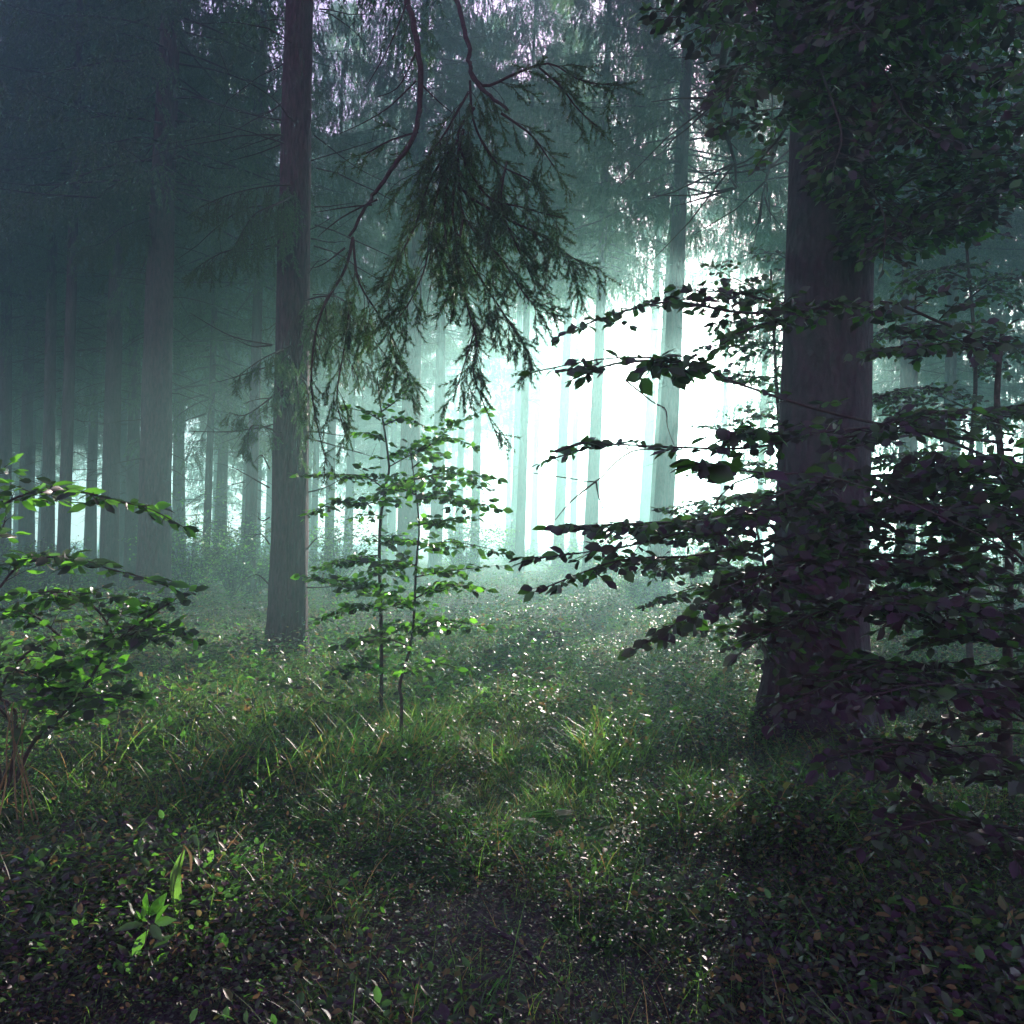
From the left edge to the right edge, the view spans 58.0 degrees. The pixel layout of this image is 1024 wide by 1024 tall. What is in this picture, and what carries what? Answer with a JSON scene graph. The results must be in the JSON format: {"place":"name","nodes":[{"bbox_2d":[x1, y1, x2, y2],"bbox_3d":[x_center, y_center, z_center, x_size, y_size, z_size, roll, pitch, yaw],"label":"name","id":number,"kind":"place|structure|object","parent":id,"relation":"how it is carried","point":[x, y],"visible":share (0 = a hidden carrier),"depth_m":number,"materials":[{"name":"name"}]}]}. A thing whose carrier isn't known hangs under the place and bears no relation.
{"place":"outdoors","nodes":[
{"label":"outdoors","id":0,"kind":"place"},
{"bbox_2d":[0,629,995,845],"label":"tall grass","id":1,"kind":"structure","parent":0,"point":[305,732],"depth_m":6.58,"materials":[{"name":"green plant"}]},
{"bbox_2d":[0,543,1023,1023],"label":"ground","id":2,"kind":"structure","parent":0,"point":[490,905],"depth_m":3.91,"materials":[{"name":"plant"}]},
{"bbox_2d":[0,701,43,846],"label":"dry stalks","id":3,"kind":"object","parent":2,"relation":"on","point":[21,767],"visible":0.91,"depth_m":5.00,"materials":[{"name":"plant"}]},
{"bbox_2d":[0,530,70,602],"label":"undergrowth bush","id":4,"kind":"object","parent":2,"relation":"on","point":[9,584],"visible":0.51,"depth_m":21.92,"materials":[{"name":"green plant"}]},
{"bbox_2d":[0,265,105,577],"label":"spruce tree","id":5,"kind":"object","parent":2,"relation":"on","point":[36,403],"visible":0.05,"depth_m":40.54,"materials":[{"name":"green plant"}]},
{"bbox_2d":[12,293,102,530],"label":"spruce tree","id":6,"kind":"object","parent":2,"relation":"on","point":[39,440],"visible":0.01,"depth_m":52.45,"materials":[{"name":"green plant"}]},
{"bbox_2d":[0,785,124,840],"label":"plant","id":7,"kind":"object","parent":2,"relation":"on","point":[11,800],"visible":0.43,"depth_m":5.29,"materials":[{"name":"green plant"}]},
{"bbox_2d":[0,1,127,578],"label":"spruce tree","id":8,"kind":"object","parent":2,"relation":"on","point":[6,386],"visible":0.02,"depth_m":30.95,"materials":[{"name":"green plant"}]},
{"bbox_2d":[0,1,142,584],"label":"spruce tree","id":9,"kind":"object","parent":2,"relation":"on","point":[25,523],"visible":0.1,"depth_m":32.93,"materials":[{"name":"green plant"}]},
{"bbox_2d":[22,535,129,593],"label":"undergrowth bush","id":10,"kind":"object","parent":2,"relation":"on","point":[76,577],"visible":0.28,"depth_m":25.90,"materials":[{"name":"green plant"}]},
{"bbox_2d":[12,349,140,567],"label":"spruce tree","id":11,"kind":"object","parent":2,"relation":"on","point":[81,432],"visible":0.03,"depth_m":49.31,"materials":[{"name":"green plant"}]},
{"bbox_2d":[0,0,193,589],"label":"spruce tree","id":12,"kind":"object","parent":2,"relation":"on","point":[47,531],"visible":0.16,"depth_m":26.97,"materials":[{"name":"green plant"}]},
{"bbox_2d":[55,383,140,557],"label":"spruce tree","id":13,"kind":"object","parent":2,"relation":"on","point":[84,467],"visible":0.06,"depth_m":76.77,"materials":[{"name":"green plant"}]},
{"bbox_2d":[0,41,197,583],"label":"spruce tree","id":14,"kind":"object","parent":2,"relation":"on","point":[91,519],"visible":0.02,"depth_m":37.91,"materials":[{"name":"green plant"}]},
{"bbox_2d":[0,453,208,804],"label":"elder shrub","id":15,"kind":"object","parent":2,"relation":"on","point":[70,693],"visible":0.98,"depth_m":5.14,"materials":[{"name":"green plant"}]},
{"bbox_2d":[12,292,219,577],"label":"spruce tree","id":16,"kind":"object","parent":2,"relation":"on","point":[122,489],"visible":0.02,"depth_m":41.15,"materials":[{"name":"green plant"}]},
{"bbox_2d":[0,0,233,601],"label":"spruce tree","id":17,"kind":"object","parent":2,"relation":"on","point":[66,471],"visible":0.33,"depth_m":23.94,"materials":[{"name":"green plant"}]},
{"bbox_2d":[1,0,250,592],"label":"spruce tree","id":18,"kind":"object","parent":2,"relation":"on","point":[132,474],"visible":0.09,"depth_m":29.78,"materials":[{"name":"green plant"}]},
{"bbox_2d":[0,0,269,600],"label":"spruce tree","id":19,"kind":"object","parent":2,"relation":"on","point":[109,536],"visible":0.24,"depth_m":24.80,"materials":[{"name":"green plant"}]},
{"bbox_2d":[0,32,271,521],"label":"spruce tree","id":20,"kind":"object","parent":2,"relation":"on","point":[181,382],"visible":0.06,"depth_m":33.16,"materials":[{"name":"green plant"}]},
{"bbox_2d":[102,892,176,995],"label":"seedling","id":21,"kind":"object","parent":2,"relation":"on","point":[157,907],"visible":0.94,"depth_m":3.18,"materials":[{"name":"green plant"}]},
{"bbox_2d":[86,734,244,789],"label":"fern","id":22,"kind":"object","parent":2,"relation":"on","point":[160,755],"visible":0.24,"depth_m":6.24,"materials":[{"name":"green plant"}]},
{"bbox_2d":[0,0,345,614],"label":"spruce tree","id":23,"kind":"object","parent":2,"relation":"on","point":[154,538],"visible":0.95,"depth_m":19.26,"materials":[{"name":"green plant"}]},
{"bbox_2d":[170,845,191,935],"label":"broadleaf plant","id":24,"kind":"object","parent":2,"relation":"on","point":[175,884],"visible":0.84,"depth_m":3.56,"materials":[{"name":"green plant"}]},
{"bbox_2d":[118,481,259,609],"bbox_3d":[-7.870,0.783,22.172,2.793,3.119,3.121,1,-2,-39],"label":"undergrowth bush","id":25,"kind":"object","parent":2,"relation":"on","point":[190,561],"visible":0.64,"depth_m":21.88,"materials":[{"name":"green plant"}]},
{"bbox_2d":[82,0,319,598],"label":"spruce tree","id":26,"kind":"object","parent":2,"relation":"on","point":[213,389],"visible":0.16,"depth_m":27.87,"materials":[{"name":"green plant"}]},
{"bbox_2d":[140,57,272,578],"bbox_3d":[-13.986,-8.694,39.747,7.563,23.613,7.893,0,-2,0],"label":"spruce tree","id":27,"kind":"object","parent":2,"relation":"on","point":[180,481],"visible":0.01,"depth_m":39.03,"materials":[{"name":"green plant"}]},
{"bbox_2d":[171,402,262,547],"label":"spruce tree","id":28,"kind":"object","parent":2,"relation":"on","point":[197,474],"visible":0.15,"depth_m":76.20,"materials":[{"name":"green plant"}]},
{"bbox_2d":[174,491,270,600],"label":"undergrowth bush","id":29,"kind":"object","parent":2,"relation":"on","point":[230,576],"visible":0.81,"depth_m":23.89,"materials":[{"name":"green plant"}]},
{"bbox_2d":[127,36,333,581],"bbox_3d":[-11.750,-8.557,36.697,9.167,23.136,8.297,-1,-2,33],"label":"spruce tree","id":30,"kind":"object","parent":2,"relation":"on","point":[222,470],"visible":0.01,"depth_m":36.36,"materials":[{"name":"green plant"}]},
{"bbox_2d":[195,533,269,593],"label":"undergrowth bush","id":31,"kind":"object","parent":2,"relation":"on","point":[262,583],"visible":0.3,"depth_m":26.71,"materials":[{"name":"green plant"}]},
{"bbox_2d":[95,0,390,602],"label":"spruce tree","id":32,"kind":"object","parent":2,"relation":"on","point":[252,497],"visible":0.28,"depth_m":25.07,"materials":[{"name":"green plant"}]},
{"bbox_2d":[172,155,328,559],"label":"spruce tree","id":33,"kind":"object","parent":2,"relation":"on","point":[248,364],"visible":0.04,"depth_m":44.27,"materials":[{"name":"green plant"}]},
{"bbox_2d":[191,354,336,559],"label":"spruce tree","id":34,"kind":"object","parent":2,"relation":"on","point":[259,484],"visible":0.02,"depth_m":53.79,"materials":[{"name":"green plant"}]},
{"bbox_2d":[206,335,326,559],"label":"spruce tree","id":35,"kind":"object","parent":2,"relation":"on","point":[269,508],"depth_m":75.75,"materials":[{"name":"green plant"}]},
{"bbox_2d":[180,868,356,949],"bbox_3d":[-1.010,1.651,3.873,0.786,0.159,0.843,0,-2,-12],"label":"plant","id":36,"kind":"object","parent":2,"relation":"on","point":[270,912],"visible":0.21,"depth_m":3.72,"materials":[{"name":"green plant"}]},
{"bbox_2d":[203,336,345,555],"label":"spruce tree","id":37,"kind":"object","parent":2,"relation":"on","point":[265,472],"visible":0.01,"depth_m":58.28,"materials":[{"name":"green plant"}]},
{"bbox_2d":[226,792,371,853],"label":"plant","id":38,"kind":"object","parent":2,"relation":"on","point":[297,825],"visible":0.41,"depth_m":4.93,"materials":[{"name":"green plant"}]},
{"bbox_2d":[241,151,390,567],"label":"spruce tree","id":39,"kind":"object","parent":2,"relation":"on","point":[314,519],"visible":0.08,"depth_m":47.77,"materials":[{"name":"green plant"}]},
{"bbox_2d":[263,247,381,559],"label":"spruce tree","id":40,"kind":"object","parent":2,"relation":"on","point":[310,479],"visible":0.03,"depth_m":63.07,"materials":[{"name":"green plant"}]},
{"bbox_2d":[265,481,404,607],"bbox_3d":[-3.989,0.739,21.945,3.121,3.119,2.793,0,-2,13],"label":"undergrowth bush","id":41,"kind":"object","parent":2,"relation":"on","point":[333,542],"visible":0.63,"depth_m":21.94,"materials":[{"name":"green plant"}]},
{"bbox_2d":[246,0,430,575],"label":"spruce tree","id":42,"kind":"object","parent":2,"relation":"on","point":[331,439],"visible":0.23,"depth_m":40.00,"materials":[{"name":"green plant"}]},
{"bbox_2d":[312,364,372,535],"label":"spruce tree","id":43,"kind":"object","parent":2,"relation":"on","point":[341,488],"visible":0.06,"depth_m":79.78,"materials":[{"name":"green plant"}]},
{"bbox_2d":[315,113,404,556],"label":"spruce tree","id":44,"kind":"object","parent":2,"relation":"on","point":[350,470],"visible":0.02,"depth_m":52.19,"materials":[{"name":"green plant"}]},
{"bbox_2d":[76,0,644,667],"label":"spruce tree","id":45,"kind":"object","parent":2,"relation":"on","point":[298,340],"visible":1,"depth_m":6.38,"materials":[{"name":"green plant"}]},
{"bbox_2d":[325,304,449,537],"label":"spruce tree","id":46,"kind":"object","parent":2,"relation":"on","point":[366,460],"visible":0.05,"depth_m":72.71,"materials":[{"name":"green plant"}]},
{"bbox_2d":[324,73,457,568],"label":"spruce tree","id":47,"kind":"object","parent":2,"relation":"on","point":[384,464],"visible":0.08,"depth_m":46.69,"materials":[{"name":"green plant"}]},
{"bbox_2d":[288,365,495,726],"bbox_3d":[-0.998,0.310,7.601,1.694,3.059,0.771,1,-2,-18],"label":"beech sapling","id":48,"kind":"object","parent":2,"relation":"on","point":[351,561],"visible":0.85,"depth_m":7.50,"materials":[{"name":"green plant"}]},
{"bbox_2d":[335,203,449,559],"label":"spruce tree","id":49,"kind":"object","parent":2,"relation":"on","point":[394,431],"visible":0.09,"depth_m":59.10,"materials":[{"name":"green plant"}]},
{"bbox_2d":[338,781,467,823],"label":"fern","id":50,"kind":"object","parent":2,"relation":"on","point":[428,790],"visible":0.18,"depth_m":5.69,"materials":[{"name":"green plant"}]},
{"bbox_2d":[305,451,514,744],"bbox_3d":[-0.732,0.685,6.897,1.519,2.276,0.776,0,-2,0],"label":"beech sapling","id":51,"kind":"object","parent":2,"relation":"on","point":[393,597],"visible":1,"depth_m":6.82,"materials":[{"name":"green plant"}]},
{"bbox_2d":[337,235,482,518],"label":"spruce tree","id":52,"kind":"object","parent":2,"relation":"on","point":[449,447],"visible":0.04,"depth_m":65.47,"materials":[{"name":"green plant"}]},
{"bbox_2d":[311,0,535,592],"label":"spruce tree","id":53,"kind":"object","parent":2,"relation":"on","point":[418,152],"visible":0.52,"depth_m":30.75,"materials":[{"name":"green plant"}]},
{"bbox_2d":[359,0,535,576],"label":"spruce tree","id":54,"kind":"object","parent":2,"relation":"on","point":[436,507],"visible":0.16,"depth_m":39.97,"materials":[{"name":"green plant"}]},
{"bbox_2d":[419,300,495,555],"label":"spruce tree","id":55,"kind":"object","parent":2,"relation":"on","point":[452,461],"visible":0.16,"depth_m":85.44,"materials":[{"name":"green plant"}]},
{"bbox_2d":[404,485,516,583],"bbox_3d":[-1.370,0.737,29.798,3.142,3.509,3.511,2,-2,-43],"label":"undergrowth bush","id":56,"kind":"object","parent":2,"relation":"on","point":[471,557],"visible":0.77,"depth_m":29.95,"materials":[{"name":"green plant"}]},
{"bbox_2d":[389,142,532,563],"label":"spruce tree","id":57,"kind":"object","parent":2,"relation":"on","point":[425,376],"visible":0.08,"depth_m":51.97,"materials":[{"name":"green plant"}]},
{"bbox_2d":[393,2,564,575],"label":"spruce tree","id":58,"kind":"object","parent":2,"relation":"on","point":[477,466],"visible":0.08,"depth_m":40.98,"materials":[{"name":"green plant"}]},
{"bbox_2d":[443,743,555,777],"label":"fern","id":59,"kind":"object","parent":2,"relation":"on","point":[511,747],"visible":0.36,"depth_m":6.66,"materials":[{"name":"green plant"}]},
{"bbox_2d":[0,627,1023,1023],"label":"herbs","id":60,"kind":"object","parent":2,"relation":"on","point":[1002,971],"visible":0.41,"depth_m":3.89,"materials":[{"name":"green plant"}]},
{"bbox_2d":[0,557,1023,752],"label":"bilberry cover","id":61,"kind":"object","parent":2,"relation":"on","point":[256,639],"visible":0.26,"depth_m":11.13,"materials":[{"name":"green plant"}]},
{"bbox_2d":[454,290,572,561],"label":"spruce tree","id":62,"kind":"object","parent":2,"relation":"on","point":[509,461],"visible":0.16,"depth_m":66.06,"materials":[{"name":"green plant"}]},
{"bbox_2d":[433,74,596,568],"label":"spruce tree","id":63,"kind":"object","parent":2,"relation":"on","point":[516,432],"visible":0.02,"depth_m":46.35,"materials":[{"name":"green plant"}]},
{"bbox_2d":[480,511,551,568],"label":"undergrowth bush","id":64,"kind":"object","parent":2,"relation":"on","point":[511,544],"visible":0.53,"depth_m":39.80,"materials":[{"name":"green plant"}]},
{"bbox_2d":[428,0,633,584],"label":"spruce tree","id":65,"kind":"object","parent":2,"relation":"on","point":[538,7],"visible":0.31,"depth_m":34.88,"materials":[{"name":"green plant"}]},
{"bbox_2d":[481,287,591,562],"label":"spruce tree","id":66,"kind":"object","parent":2,"relation":"on","point":[542,355],"visible":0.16,"depth_m":61.94,"materials":[{"name":"green plant"}]},
{"bbox_2d":[532,535,582,576],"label":"undergrowth bush","id":67,"kind":"object","parent":2,"relation":"on","point":[564,566],"visible":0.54,"depth_m":35.87,"materials":[{"name":"green plant"}]},
{"bbox_2d":[507,132,648,565],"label":"spruce tree","id":68,"kind":"object","parent":2,"relation":"on","point":[573,503],"visible":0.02,"depth_m":50.05,"materials":[{"name":"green plant"}]},
{"bbox_2d":[497,19,661,575],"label":"spruce tree","id":69,"kind":"object","parent":2,"relation":"on","point":[561,469],"visible":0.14,"depth_m":41.95,"materials":[{"name":"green plant"}]},
{"bbox_2d":[479,0,723,585],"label":"spruce tree","id":70,"kind":"object","parent":2,"relation":"on","point":[593,474],"visible":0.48,"depth_m":30.90,"materials":[{"name":"green plant"}]},
{"bbox_2d":[569,516,646,587],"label":"undergrowth bush","id":71,"kind":"object","parent":2,"relation":"on","point":[596,561],"visible":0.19,"depth_m":29.87,"materials":[{"name":"green plant"}]},
{"bbox_2d":[603,563,679,605],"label":"undergrowth bush","id":72,"kind":"object","parent":2,"relation":"on","point":[635,586],"visible":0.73,"depth_m":21.84,"materials":[{"name":"green plant"}]},
{"bbox_2d":[592,37,723,566],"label":"spruce tree","id":73,"kind":"object","parent":2,"relation":"on","point":[645,500],"visible":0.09,"depth_m":44.01,"materials":[{"name":"green plant"}]},
{"bbox_2d":[536,0,789,601],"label":"spruce tree","id":74,"kind":"object","parent":2,"relation":"on","point":[684,69],"visible":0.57,"depth_m":23.53,"materials":[{"name":"green plant"}]},
{"bbox_2d":[609,768,735,807],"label":"fern","id":75,"kind":"object","parent":2,"relation":"on","point":[654,779],"visible":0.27,"depth_m":6.06,"materials":[{"name":"green plant"}]},
{"bbox_2d":[636,504,723,598],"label":"undergrowth bush","id":76,"kind":"object","parent":2,"relation":"on","point":[683,552],"visible":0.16,"depth_m":23.72,"materials":[{"name":"green plant"}]},
{"bbox_2d":[588,0,783,583],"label":"spruce tree","id":77,"kind":"object","parent":2,"relation":"on","point":[658,409],"visible":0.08,"depth_m":30.53,"materials":[{"name":"green plant"}]},
{"bbox_2d":[585,507,859,752],"bbox_3d":[1.644,0.883,6.972,2.009,1.861,1.086,-1,-2,37],"label":"beech shrub","id":78,"kind":"object","parent":2,"relation":"on","point":[682,596],"visible":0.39,"depth_m":6.86,"materials":[{"name":"green plant"}]},
{"bbox_2d":[665,62,783,562],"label":"spruce tree","id":79,"kind":"object","parent":2,"relation":"on","point":[726,360],"visible":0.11,"depth_m":45.18,"materials":[{"name":"green plant"}]},
{"bbox_2d":[665,244,785,510],"bbox_3d":[3.330,-0.831,12.650,2.807,5.558,1.058,0,-2,-15],"label":"beech shrub","id":80,"kind":"object","parent":2,"relation":"on","point":[717,426],"visible":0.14,"depth_m":12.55,"materials":[{"name":"green plant"}]},
{"bbox_2d":[687,260,783,511],"bbox_3d":[2.224,-0.267,8.928,1.157,4.259,0.868,0,-2,0],"label":"beech shrub","id":81,"kind":"object","parent":2,"relation":"on","point":[775,352],"visible":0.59,"depth_m":8.91,"materials":[{"name":"green plant"}]},
{"bbox_2d":[696,21,788,565],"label":"spruce tree","id":82,"kind":"object","parent":2,"relation":"on","point":[713,209],"visible":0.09,"depth_m":40.18,"materials":[{"name":"green plant"}]},
{"bbox_2d":[509,280,1023,819],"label":"beech shrub","id":83,"kind":"object","parent":2,"relation":"on","point":[833,564],"visible":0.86,"depth_m":4.38,"materials":[{"name":"green plant"}]},
{"bbox_2d":[704,63,899,539],"bbox_3d":[9.602,-10.279,30.000,6.674,26.299,6.206,-1,-2,41],"label":"spruce tree","id":84,"kind":"object","parent":2,"relation":"on","point":[765,366],"visible":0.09,"depth_m":30.11,"materials":[{"name":"green plant"}]},
{"bbox_2d":[622,0,1023,754],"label":"beech tree","id":85,"kind":"object","parent":2,"relation":"on","point":[830,82],"visible":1,"depth_m":6.22,"materials":[{"name":"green plant"}]},
{"bbox_2d":[669,432,1023,884],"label":"beech shrub","id":86,"kind":"object","parent":2,"relation":"on","point":[931,471],"visible":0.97,"depth_m":3.73,"materials":[{"name":"green plant"}]},
{"bbox_2d":[754,3,1023,597],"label":"spruce tree","id":87,"kind":"object","parent":2,"relation":"on","point":[908,375],"visible":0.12,"depth_m":24.06,"materials":[{"name":"green plant"}]},
{"bbox_2d":[872,147,978,454],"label":"spruce tree","id":88,"kind":"object","parent":2,"relation":"on","point":[893,384],"visible":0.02,"depth_m":43.15,"materials":[{"name":"green plant"}]},
{"bbox_2d":[869,519,1001,620],"bbox_3d":[6.952,0.918,16.057,2.893,2.341,3.210,-1,-2,25],"label":"undergrowth bush","id":89,"kind":"object","parent":2,"relation":"on","point":[910,588],"visible":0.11,"depth_m":15.95,"materials":[{"name":"green plant"}]},
{"bbox_2d":[871,228,1023,682],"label":"beech shrub","id":90,"kind":"object","parent":2,"relation":"on","point":[878,400],"visible":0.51,"depth_m":9.27,"materials":[{"name":"green plant"}]},
{"bbox_2d":[872,41,1023,568],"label":"spruce tree","id":91,"kind":"object","parent":2,"relation":"on","point":[928,375],"visible":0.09,"depth_m":35.78,"materials":[{"name":"green plant"}]},
{"bbox_2d":[872,241,1023,566],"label":"spruce tree","id":92,"kind":"object","parent":2,"relation":"on","point":[984,445],"visible":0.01,"depth_m":45.22,"materials":[{"name":"green plant"}]},
{"bbox_2d":[873,0,1023,595],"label":"spruce tree","id":93,"kind":"object","parent":2,"relation":"on","point":[950,366],"visible":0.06,"depth_m":26.92,"materials":[{"name":"green plant"}]},
{"bbox_2d":[905,452,1023,610],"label":"undergrowth bush","id":94,"kind":"object","parent":2,"relation":"on","point":[1015,565],"visible":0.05,"depth_m":17.85,"materials":[{"name":"green plant"}]},
{"bbox_2d":[942,174,1023,435],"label":"spruce tree","id":95,"kind":"object","parent":2,"relation":"on","point":[1021,393],"visible":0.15,"depth_m":37.08,"materials":[{"name":"green plant"}]},
{"bbox_2d":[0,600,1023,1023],"bbox_3d":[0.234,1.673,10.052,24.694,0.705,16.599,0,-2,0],"label":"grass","id":96,"kind":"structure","parent":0,"point":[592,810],"depth_m":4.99,"materials":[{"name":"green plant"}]},
{"bbox_2d":[0,0,1023,543],"label":"sky","id":97,"kind":"structure","parent":0,"point":[620,487],"materials":[{"name":"white"}]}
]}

